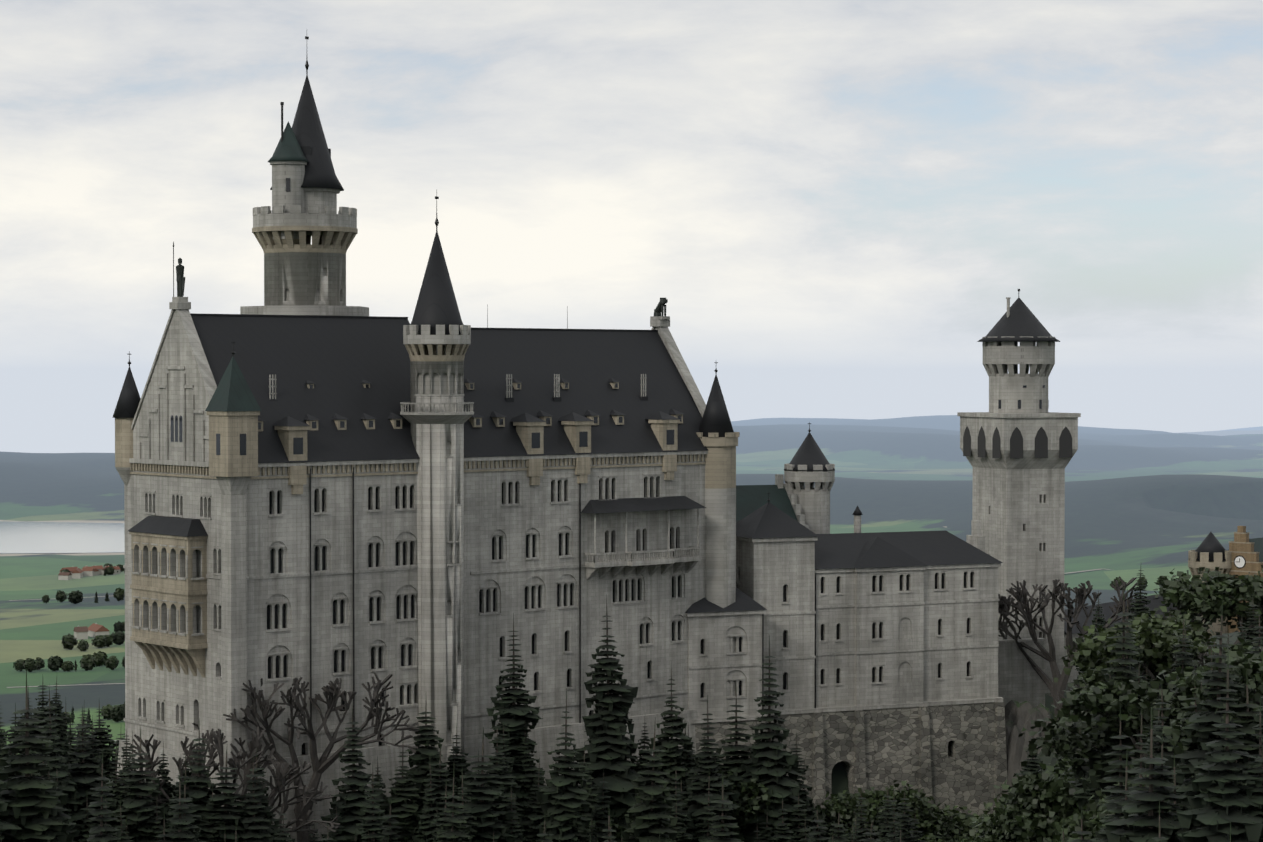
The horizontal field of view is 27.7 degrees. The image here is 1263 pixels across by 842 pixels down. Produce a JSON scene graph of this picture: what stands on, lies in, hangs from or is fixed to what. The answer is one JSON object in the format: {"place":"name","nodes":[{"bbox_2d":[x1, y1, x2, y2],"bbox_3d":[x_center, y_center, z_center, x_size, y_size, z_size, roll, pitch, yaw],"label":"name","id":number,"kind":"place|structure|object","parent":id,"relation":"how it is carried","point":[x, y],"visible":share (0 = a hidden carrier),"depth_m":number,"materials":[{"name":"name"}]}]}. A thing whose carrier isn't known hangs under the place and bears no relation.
{"place":"outdoors","nodes":[
{"label":"outdoors","id":0,"kind":"place"},
{"bbox_2d":[0,521,124,552],"bbox_3d":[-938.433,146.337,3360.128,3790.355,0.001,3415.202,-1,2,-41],"label":"lake water","id":1,"kind":"structure","parent":0,"point":[47,537],"depth_m":3260.84,"materials":[{"name":"white liquid"}]},
{"bbox_2d":[0,415,1262,841],"bbox_3d":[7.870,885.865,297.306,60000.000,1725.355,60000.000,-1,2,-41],"label":"background landscape","id":2,"kind":"structure","parent":0,"point":[1152,505],"depth_m":3458.89,"materials":[{"name":"green plant"}]},
{"bbox_2d":[0,780,21,841],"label":"spruce tree","id":3,"kind":"object","parent":2,"relation":"on","point":[5,808],"visible":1,"depth_m":202.10,"materials":[{"name":"green plant"}]},
{"bbox_2d":[0,669,73,841],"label":"spruce tree","id":4,"kind":"object","parent":2,"relation":"on","point":[35,799],"visible":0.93,"depth_m":204.97,"materials":[{"name":"green plant"}]},
{"bbox_2d":[18,683,69,776],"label":"spruce tree","id":5,"kind":"object","parent":2,"relation":"on","point":[38,731],"visible":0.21,"depth_m":228.48,"materials":[{"name":"green plant"}]},
{"bbox_2d":[34,680,76,774],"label":"spruce tree","id":6,"kind":"object","parent":2,"relation":"on","point":[61,721],"visible":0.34,"depth_m":228.23,"materials":[{"name":"green plant"}]},
{"bbox_2d":[35,689,82,841],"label":"spruce tree","id":7,"kind":"object","parent":2,"relation":"on","point":[68,783],"visible":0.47,"depth_m":220.63,"materials":[{"name":"green plant"}]},
{"bbox_2d":[48,761,80,841],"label":"spruce tree","id":8,"kind":"object","parent":2,"relation":"on","point":[60,814],"visible":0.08,"depth_m":209.71,"materials":[{"name":"green plant"}]},
{"bbox_2d":[73,799,96,841],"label":"spruce tree","id":9,"kind":"object","parent":2,"relation":"on","point":[85,836],"visible":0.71,"depth_m":218.90,"materials":[{"name":"green plant"}]},
{"bbox_2d":[61,706,119,841],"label":"spruce tree","id":10,"kind":"object","parent":2,"relation":"on","point":[84,781],"visible":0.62,"depth_m":222.57,"materials":[{"name":"green plant"}]},
{"bbox_2d":[80,724,108,787],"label":"spruce tree","id":11,"kind":"object","parent":2,"relation":"on","point":[95,750],"visible":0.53,"depth_m":224.37,"materials":[{"name":"green plant"}]},
{"bbox_2d":[75,704,118,778],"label":"spruce tree","id":12,"kind":"object","parent":2,"relation":"on","point":[104,736],"visible":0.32,"depth_m":268.21,"materials":[{"name":"green plant"}]},
{"bbox_2d":[86,749,121,841],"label":"spruce tree","id":13,"kind":"object","parent":2,"relation":"on","point":[101,829],"visible":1,"depth_m":200.86,"materials":[{"name":"green plant"}]},
{"bbox_2d":[103,740,125,832],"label":"spruce tree","id":14,"kind":"object","parent":2,"relation":"on","point":[115,789],"visible":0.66,"depth_m":223.19,"materials":[{"name":"green plant"}]},
{"bbox_2d":[113,729,168,841],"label":"spruce tree","id":15,"kind":"object","parent":2,"relation":"on","point":[137,811],"visible":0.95,"depth_m":220.60,"materials":[{"name":"green plant"}]},
{"bbox_2d":[153,741,174,838],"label":"spruce tree","id":16,"kind":"object","parent":2,"relation":"on","point":[163,773],"visible":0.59,"depth_m":231.49,"materials":[{"name":"green plant"}]},
{"bbox_2d":[161,776,200,841],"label":"spruce tree","id":17,"kind":"object","parent":2,"relation":"on","point":[180,823],"visible":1,"depth_m":215.87,"materials":[{"name":"green plant"}]},
{"bbox_2d":[165,757,198,839],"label":"spruce tree","id":18,"kind":"object","parent":2,"relation":"on","point":[175,802],"visible":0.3,"depth_m":226.88,"materials":[{"name":"green plant"}]},
{"bbox_2d":[161,784,205,841],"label":"spruce tree","id":19,"kind":"object","parent":2,"relation":"on","point":[185,815],"visible":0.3,"depth_m":220.03,"materials":[{"name":"green plant"}]},
{"bbox_2d":[166,718,229,841],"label":"spruce tree","id":20,"kind":"object","parent":2,"relation":"on","point":[199,793],"visible":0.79,"depth_m":226.63,"materials":[{"name":"green plant"}]},
{"bbox_2d":[195,749,248,841],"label":"spruce tree","id":21,"kind":"object","parent":2,"relation":"on","point":[231,816],"visible":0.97,"depth_m":225.99,"materials":[{"name":"green plant"}]},
{"bbox_2d":[117,727,339,840],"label":"bare tree","id":22,"kind":"object","parent":2,"relation":"on","point":[280,775],"visible":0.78,"depth_m":231.00,"materials":[{"name":"grey plant"}]},
{"bbox_2d":[235,762,273,841],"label":"spruce tree","id":23,"kind":"object","parent":2,"relation":"on","point":[254,832],"visible":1,"depth_m":226.07,"materials":[{"name":"green plant"}]},
{"bbox_2d":[239,748,286,841],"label":"spruce tree","id":24,"kind":"object","parent":2,"relation":"on","point":[266,812],"visible":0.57,"depth_m":228.30,"materials":[{"name":"green plant"}]},
{"bbox_2d":[191,673,419,841],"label":"bare tree","id":25,"kind":"object","parent":2,"relation":"on","point":[322,764],"visible":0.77,"depth_m":242.44,"materials":[{"name":"grey plant"}]},
{"bbox_2d":[320,708,397,841],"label":"spruce tree","id":26,"kind":"object","parent":2,"relation":"on","point":[350,810],"visible":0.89,"depth_m":235.70,"materials":[{"name":"green plant"}]},
{"bbox_2d":[356,772,391,841],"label":"spruce tree","id":27,"kind":"object","parent":2,"relation":"on","point":[371,825],"visible":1,"depth_m":226.93,"materials":[{"name":"green plant"}]},
{"bbox_2d":[378,796,402,841],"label":"spruce tree","id":28,"kind":"object","parent":2,"relation":"on","point":[389,826],"visible":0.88,"depth_m":232.00,"materials":[{"name":"green plant"}]},
{"bbox_2d":[379,748,423,841],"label":"spruce tree","id":29,"kind":"object","parent":2,"relation":"on","point":[404,808],"visible":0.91,"depth_m":239.05,"materials":[{"name":"green plant"}]},
{"bbox_2d":[404,700,449,820],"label":"spruce tree","id":30,"kind":"object","parent":2,"relation":"on","point":[422,758],"visible":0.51,"depth_m":243.86,"materials":[{"name":"green plant"}]},
{"bbox_2d":[414,767,443,841],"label":"spruce tree","id":31,"kind":"object","parent":2,"relation":"on","point":[425,831],"visible":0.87,"depth_m":237.78,"materials":[{"name":"green plant"}]},
{"bbox_2d":[412,744,457,841],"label":"spruce tree","id":32,"kind":"object","parent":2,"relation":"on","point":[439,783],"visible":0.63,"depth_m":239.47,"materials":[{"name":"green plant"}]},
{"bbox_2d":[430,777,463,840],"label":"spruce tree","id":33,"kind":"object","parent":2,"relation":"on","point":[439,822],"visible":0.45,"depth_m":231.77,"materials":[{"name":"green plant"}]},
{"bbox_2d":[433,773,471,841],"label":"spruce tree","id":34,"kind":"object","parent":2,"relation":"on","point":[456,822],"visible":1,"depth_m":225.67,"materials":[{"name":"green plant"}]},
{"bbox_2d":[436,723,476,802],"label":"spruce tree","id":35,"kind":"object","parent":2,"relation":"on","point":[461,765],"visible":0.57,"depth_m":248.44,"materials":[{"name":"green plant"}]},
{"bbox_2d":[454,771,477,841],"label":"spruce tree","id":36,"kind":"object","parent":2,"relation":"on","point":[472,823],"visible":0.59,"depth_m":232.42,"materials":[{"name":"green plant"}]},
{"bbox_2d":[454,727,514,841],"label":"spruce tree","id":37,"kind":"object","parent":2,"relation":"on","point":[486,819],"visible":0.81,"depth_m":235.68,"materials":[{"name":"green plant"}]},
{"bbox_2d":[469,728,531,841],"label":"spruce tree","id":38,"kind":"object","parent":2,"relation":"on","point":[500,770],"visible":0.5,"depth_m":244.87,"materials":[{"name":"green plant"}]},
{"bbox_2d":[498,722,523,814],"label":"spruce tree","id":39,"kind":"object","parent":2,"relation":"on","point":[503,749],"visible":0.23,"depth_m":248.81,"materials":[{"name":"green plant"}]},
{"bbox_2d":[504,789,523,841],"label":"spruce tree","id":40,"kind":"object","parent":2,"relation":"on","point":[512,830],"visible":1,"depth_m":237.30,"materials":[{"name":"green plant"}]},
{"bbox_2d":[484,613,545,813],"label":"spruce tree","id":41,"kind":"object","parent":2,"relation":"on","point":[514,717],"visible":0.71,"depth_m":252.03,"materials":[{"name":"green plant"}]},
{"bbox_2d":[512,724,544,813],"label":"spruce tree","id":42,"kind":"object","parent":2,"relation":"on","point":[528,786],"visible":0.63,"depth_m":250.99,"materials":[{"name":"green plant"}]},
{"bbox_2d":[518,757,545,841],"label":"spruce tree","id":43,"kind":"object","parent":2,"relation":"on","point":[530,823],"visible":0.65,"depth_m":246.39,"materials":[{"name":"green plant"}]},
{"bbox_2d":[536,688,591,841],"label":"spruce tree","id":44,"kind":"object","parent":2,"relation":"on","point":[561,798],"visible":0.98,"depth_m":239.42,"materials":[{"name":"green plant"}]},
{"bbox_2d":[112,36,1041,841],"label":"castle","id":45,"kind":"structure","parent":2,"relation":"on","point":[436,504],"depth_m":254.23,"materials":[{"name":"stone"}]},
{"bbox_2d":[572,742,604,839],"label":"spruce tree","id":46,"kind":"object","parent":2,"relation":"on","point":[592,799],"visible":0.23,"depth_m":249.65,"materials":[{"name":"green plant"}]},
{"bbox_2d":[588,772,614,841],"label":"spruce tree","id":47,"kind":"object","parent":2,"relation":"on","point":[601,820],"visible":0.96,"depth_m":243.77,"materials":[{"name":"green plant"}]},
{"bbox_2d":[569,594,647,835],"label":"spruce tree","id":48,"kind":"object","parent":2,"relation":"on","point":[606,722],"visible":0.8,"depth_m":255.29,"materials":[{"name":"green plant"}]},
{"bbox_2d":[629,723,652,806],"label":"spruce tree","id":49,"kind":"object","parent":2,"relation":"on","point":[643,760],"visible":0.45,"depth_m":263.62,"materials":[{"name":"green plant"}]},
{"bbox_2d":[622,717,677,841],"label":"spruce tree","id":50,"kind":"object","parent":2,"relation":"on","point":[646,826],"visible":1,"depth_m":239.45,"materials":[{"name":"green plant"}]},
{"bbox_2d":[648,669,692,824],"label":"spruce tree","id":51,"kind":"object","parent":2,"relation":"on","point":[672,756],"visible":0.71,"depth_m":257.57,"materials":[{"name":"green plant"}]},
{"bbox_2d":[662,779,692,841],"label":"spruce tree","id":52,"kind":"object","parent":2,"relation":"on","point":[683,819],"visible":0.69,"depth_m":250.03,"materials":[{"name":"green plant"}]},
{"bbox_2d":[630,765,772,841],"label":"beech tree","id":53,"kind":"object","parent":2,"relation":"on","point":[745,803],"visible":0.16,"depth_m":257.62,"materials":[{"name":"green plant"}]},
{"bbox_2d":[695,768,718,841],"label":"spruce tree","id":54,"kind":"object","parent":2,"relation":"on","point":[708,830],"visible":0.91,"depth_m":244.68,"materials":[{"name":"green plant"}]},
{"bbox_2d":[681,695,739,841],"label":"spruce tree","id":55,"kind":"object","parent":2,"relation":"on","point":[697,788],"visible":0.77,"depth_m":253.71,"materials":[{"name":"green plant"}]},
{"bbox_2d":[707,773,743,841],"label":"spruce tree","id":56,"kind":"object","parent":2,"relation":"on","point":[722,832],"visible":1,"depth_m":238.11,"materials":[{"name":"green plant"}]},
{"bbox_2d":[715,690,763,841],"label":"spruce tree","id":57,"kind":"object","parent":2,"relation":"on","point":[744,753],"visible":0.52,"depth_m":261.58,"materials":[{"name":"green plant"}]},
{"bbox_2d":[725,635,816,841],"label":"spruce tree","id":58,"kind":"object","parent":2,"relation":"on","point":[771,762],"visible":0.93,"depth_m":259.82,"materials":[{"name":"green plant"}]},
{"bbox_2d":[772,794,796,841],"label":"spruce tree","id":59,"kind":"object","parent":2,"relation":"on","point":[782,837],"visible":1,"depth_m":256.08,"materials":[{"name":"green plant"}]},
{"bbox_2d":[784,783,813,841],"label":"spruce tree","id":60,"kind":"object","parent":2,"relation":"on","point":[799,823],"visible":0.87,"depth_m":258.62,"materials":[{"name":"green plant"}]},
{"bbox_2d":[784,733,823,841],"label":"spruce tree","id":61,"kind":"object","parent":2,"relation":"on","point":[803,794],"visible":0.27,"depth_m":269.75,"materials":[{"name":"green plant"}]},
{"bbox_2d":[851,797,869,841],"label":"spruce tree","id":62,"kind":"object","parent":2,"relation":"on","point":[861,821],"visible":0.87,"depth_m":249.84,"materials":[{"name":"green plant"}]},
{"bbox_2d":[813,780,943,839],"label":"beech tree","id":63,"kind":"object","parent":2,"relation":"on","point":[847,807],"visible":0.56,"depth_m":266.01,"materials":[{"name":"green plant"}]},
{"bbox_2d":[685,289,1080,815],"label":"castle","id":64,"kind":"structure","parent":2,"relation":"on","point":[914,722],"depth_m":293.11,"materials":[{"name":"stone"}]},
{"bbox_2d":[875,791,902,841],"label":"spruce tree","id":65,"kind":"object","parent":2,"relation":"on","point":[884,830],"visible":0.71,"depth_m":242.21,"materials":[{"name":"green plant"}]},
{"bbox_2d":[885,800,904,841],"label":"spruce tree","id":66,"kind":"object","parent":2,"relation":"on","point":[893,835],"visible":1,"depth_m":231.47,"materials":[{"name":"green plant"}]},
{"bbox_2d":[895,786,918,841],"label":"spruce tree","id":67,"kind":"object","parent":2,"relation":"on","point":[905,817],"visible":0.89,"depth_m":234.22,"materials":[{"name":"green plant"}]},
{"bbox_2d":[845,800,978,841],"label":"beech tree","id":68,"kind":"object","parent":2,"relation":"on","point":[930,830],"visible":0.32,"depth_m":269.42,"materials":[{"name":"green plant"}]},
{"bbox_2d":[956,784,1064,841],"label":"beech tree","id":69,"kind":"object","parent":2,"relation":"on","point":[974,832],"visible":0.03,"depth_m":182.82,"materials":[{"name":"green plant"}]},
{"bbox_2d":[972,804,1059,841],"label":"beech tree","id":70,"kind":"object","parent":2,"relation":"on","point":[995,832],"visible":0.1,"depth_m":178.78,"materials":[{"name":"green plant"}]},
{"bbox_2d":[992,700,1050,813],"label":"cliff rock","id":71,"kind":"object","parent":2,"relation":"on","point":[1019,717],"visible":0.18,"depth_m":297.67,"materials":[{"name":"grey stone"}]},
{"bbox_2d":[1014,738,1046,787],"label":"spruce tree","id":72,"kind":"object","parent":2,"relation":"on","point":[1032,763],"visible":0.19,"depth_m":228.79,"materials":[{"name":"green plant"}]},
{"bbox_2d":[987,763,1086,841],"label":"beech tree","id":73,"kind":"object","parent":2,"relation":"on","point":[1034,803],"visible":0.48,"depth_m":175.23,"materials":[{"name":"green plant"}]},
{"bbox_2d":[1039,756,1073,782],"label":"beech tree","id":74,"kind":"object","parent":2,"relation":"on","point":[1059,771],"visible":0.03,"depth_m":196.66,"materials":[{"name":"green plant"}]},
{"bbox_2d":[1036,795,1104,841],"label":"beech tree","id":75,"kind":"object","parent":2,"relation":"on","point":[1092,824],"visible":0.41,"depth_m":158.70,"materials":[{"name":"green plant"}]},
{"bbox_2d":[998,576,1157,726],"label":"bare tree","id":76,"kind":"object","parent":2,"relation":"on","point":[1022,603],"visible":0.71,"depth_m":304.20,"materials":[{"name":"grey plant"}]},
{"bbox_2d":[1082,676,1124,798],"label":"spruce tree","id":77,"kind":"object","parent":2,"relation":"on","point":[1101,753],"visible":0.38,"depth_m":168.43,"materials":[{"name":"green plant"}]},
{"bbox_2d":[1062,594,1146,826],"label":"spruce tree","id":78,"kind":"object","parent":2,"relation":"on","point":[1097,781],"visible":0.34,"depth_m":169.04,"materials":[{"name":"green plant"}]},
{"bbox_2d":[1094,754,1136,841],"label":"spruce tree","id":79,"kind":"object","parent":2,"relation":"on","point":[1101,834],"visible":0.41,"depth_m":145.71,"materials":[{"name":"green plant"}]},
{"bbox_2d":[1089,707,1143,840],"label":"spruce tree","id":80,"kind":"object","parent":2,"relation":"on","point":[1120,778],"visible":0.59,"depth_m":148.87,"materials":[{"name":"green plant"}]},
{"bbox_2d":[1108,588,1148,700],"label":"spruce tree","id":81,"kind":"object","parent":2,"relation":"on","point":[1127,633],"visible":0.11,"depth_m":178.72,"materials":[{"name":"green plant"}]},
{"bbox_2d":[1054,606,1218,718],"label":"beech tree","id":82,"kind":"object","parent":2,"relation":"on","point":[1156,639],"visible":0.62,"depth_m":185.59,"materials":[{"name":"green plant"}]},
{"bbox_2d":[1116,710,1158,841],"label":"spruce tree","id":83,"kind":"object","parent":2,"relation":"on","point":[1139,787],"visible":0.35,"depth_m":142.61,"materials":[{"name":"green plant"}]},
{"bbox_2d":[1128,570,1151,665],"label":"spruce tree","id":84,"kind":"object","parent":2,"relation":"on","point":[1138,607],"visible":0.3,"depth_m":231.09,"materials":[{"name":"green plant"}]},
{"bbox_2d":[1018,635,1262,816],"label":"beech tree","id":85,"kind":"object","parent":2,"relation":"on","point":[1114,697],"visible":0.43,"depth_m":166.99,"materials":[{"name":"green plant"}]},
{"bbox_2d":[1089,764,1193,823],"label":"beech tree","id":86,"kind":"object","parent":2,"relation":"on","point":[1092,807],"visible":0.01,"depth_m":155.82,"materials":[{"name":"green plant"}]},
{"bbox_2d":[1104,708,1187,841],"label":"spruce tree","id":87,"kind":"object","parent":2,"relation":"on","point":[1149,821],"visible":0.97,"depth_m":134.62,"materials":[{"name":"green plant"}]},
{"bbox_2d":[1128,731,1181,841],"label":"spruce tree","id":88,"kind":"object","parent":2,"relation":"on","point":[1166,815],"visible":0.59,"depth_m":135.29,"materials":[{"name":"green plant"}]},
{"bbox_2d":[1129,678,1191,790],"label":"spruce tree","id":89,"kind":"object","parent":2,"relation":"on","point":[1156,754],"visible":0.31,"depth_m":156.87,"materials":[{"name":"green plant"}]},
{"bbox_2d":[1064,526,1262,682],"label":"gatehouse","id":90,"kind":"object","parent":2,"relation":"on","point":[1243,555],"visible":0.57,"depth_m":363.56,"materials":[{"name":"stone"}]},
{"bbox_2d":[1169,621,1194,751],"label":"spruce tree","id":91,"kind":"object","parent":2,"relation":"on","point":[1183,657],"visible":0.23,"depth_m":172.43,"materials":[{"name":"green plant"}]},
{"bbox_2d":[1165,683,1204,810],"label":"spruce tree","id":92,"kind":"object","parent":2,"relation":"on","point":[1190,744],"visible":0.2,"depth_m":147.33,"materials":[{"name":"green plant"}]},
{"bbox_2d":[1147,565,1262,654],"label":"beech tree","id":93,"kind":"object","parent":2,"relation":"on","point":[1194,596],"visible":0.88,"depth_m":201.76,"materials":[{"name":"green plant"}]},
{"bbox_2d":[1147,646,1262,757],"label":"beech tree","id":94,"kind":"object","parent":2,"relation":"on","point":[1253,670],"visible":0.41,"depth_m":147.25,"materials":[{"name":"green plant"}]},
{"bbox_2d":[1163,601,1258,830],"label":"spruce tree","id":95,"kind":"object","parent":2,"relation":"on","point":[1202,721],"visible":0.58,"depth_m":144.84,"materials":[{"name":"green plant"}]},
{"bbox_2d":[1176,661,1262,841],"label":"spruce tree","id":96,"kind":"object","parent":2,"relation":"on","point":[1222,796],"visible":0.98,"depth_m":131.66,"materials":[{"name":"green plant"}]},
{"bbox_2d":[1224,674,1262,784],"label":"spruce tree","id":97,"kind":"object","parent":2,"relation":"on","point":[1247,746],"visible":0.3,"depth_m":143.76,"materials":[{"name":"green plant"}]},
{"bbox_2d":[1232,698,1262,806],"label":"spruce tree","id":98,"kind":"object","parent":2,"relation":"on","point":[1254,763],"visible":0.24,"depth_m":134.54,"materials":[{"name":"green plant"}]},
{"bbox_2d":[1235,602,1262,650],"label":"spruce tree","id":99,"kind":"object","parent":2,"relation":"on","point":[1250,630],"visible":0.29,"depth_m":194.55,"materials":[{"name":"green plant"}]},
{"bbox_2d":[1243,750,1262,817],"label":"spruce tree","id":100,"kind":"object","parent":2,"relation":"on","point":[1257,796],"visible":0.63,"depth_m":131.71,"materials":[{"name":"green plant"}]},
{"bbox_2d":[0,0,1262,452],"label":"sky","id":101,"kind":"structure","parent":0,"point":[831,204],"materials":[{"name":"white"}]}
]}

